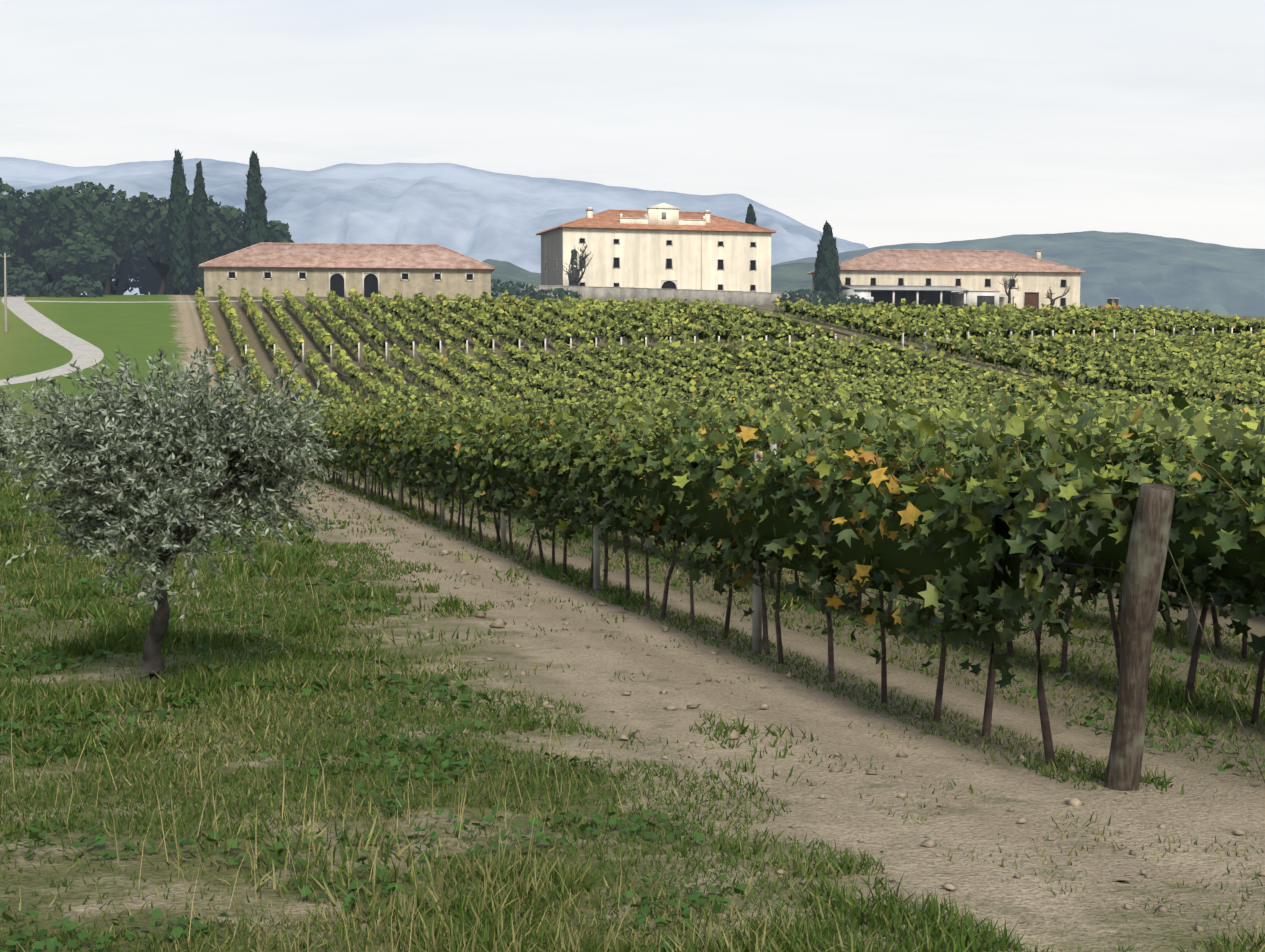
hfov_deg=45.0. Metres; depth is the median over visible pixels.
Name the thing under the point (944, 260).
farmhouse roof tiles
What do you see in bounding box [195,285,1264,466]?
vineyard vine leaves
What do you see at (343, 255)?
barn roof tiles
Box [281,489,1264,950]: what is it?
soil stones
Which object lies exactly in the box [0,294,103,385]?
gravel road
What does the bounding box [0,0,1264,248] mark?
sky
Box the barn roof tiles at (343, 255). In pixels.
[198,242,494,272]
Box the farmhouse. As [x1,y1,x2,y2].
[812,251,1080,309]
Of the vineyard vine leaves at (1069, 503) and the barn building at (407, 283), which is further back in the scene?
the barn building at (407, 283)
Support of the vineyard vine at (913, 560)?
on the terrain at (1210, 805)
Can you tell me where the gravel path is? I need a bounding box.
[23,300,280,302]
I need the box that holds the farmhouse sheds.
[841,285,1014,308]
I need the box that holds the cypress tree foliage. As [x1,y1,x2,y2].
[166,149,841,302]
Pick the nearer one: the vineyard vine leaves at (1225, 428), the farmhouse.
the vineyard vine leaves at (1225, 428)
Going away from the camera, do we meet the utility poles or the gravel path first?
the utility poles
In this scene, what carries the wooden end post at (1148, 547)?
on the terrain at (1210, 805)
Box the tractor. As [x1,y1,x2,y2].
[1098,298,1120,309]
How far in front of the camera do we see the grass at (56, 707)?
9.38 m
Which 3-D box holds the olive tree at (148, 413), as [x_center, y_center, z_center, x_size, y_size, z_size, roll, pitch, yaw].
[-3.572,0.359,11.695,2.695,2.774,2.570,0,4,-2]
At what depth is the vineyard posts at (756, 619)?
20.11 m
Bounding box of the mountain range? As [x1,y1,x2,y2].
[0,157,867,294]
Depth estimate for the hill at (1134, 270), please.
3154.58 m
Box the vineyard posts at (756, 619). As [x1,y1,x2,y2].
[216,299,1251,652]
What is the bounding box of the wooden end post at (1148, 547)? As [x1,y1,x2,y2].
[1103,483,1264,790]
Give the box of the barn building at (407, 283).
[204,267,490,299]
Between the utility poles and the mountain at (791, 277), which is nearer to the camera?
the utility poles
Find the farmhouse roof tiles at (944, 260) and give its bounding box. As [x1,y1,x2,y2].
[808,249,1085,273]
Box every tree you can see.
[0,178,1071,307]
[0,341,342,685]
[0,373,30,476]
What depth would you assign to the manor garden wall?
234.96 m
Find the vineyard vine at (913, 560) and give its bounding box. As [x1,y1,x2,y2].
[211,298,1264,764]
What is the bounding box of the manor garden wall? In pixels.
[521,285,819,304]
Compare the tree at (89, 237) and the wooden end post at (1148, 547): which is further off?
the tree at (89, 237)
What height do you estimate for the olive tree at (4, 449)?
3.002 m
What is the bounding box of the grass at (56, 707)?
[0,431,1264,951]
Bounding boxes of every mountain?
[482,259,814,299]
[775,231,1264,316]
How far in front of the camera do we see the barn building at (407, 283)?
208.48 m
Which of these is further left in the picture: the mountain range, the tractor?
the mountain range
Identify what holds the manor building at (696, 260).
on the terrain at (1210, 805)
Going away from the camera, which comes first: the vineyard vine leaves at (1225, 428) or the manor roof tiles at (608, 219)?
the vineyard vine leaves at (1225, 428)
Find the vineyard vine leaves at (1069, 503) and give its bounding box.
[291,381,1264,688]
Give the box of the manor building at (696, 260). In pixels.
[541,203,771,292]
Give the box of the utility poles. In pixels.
[0,253,9,330]
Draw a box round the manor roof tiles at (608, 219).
[536,209,775,234]
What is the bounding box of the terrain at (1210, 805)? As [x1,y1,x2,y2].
[0,295,1264,951]
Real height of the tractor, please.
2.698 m

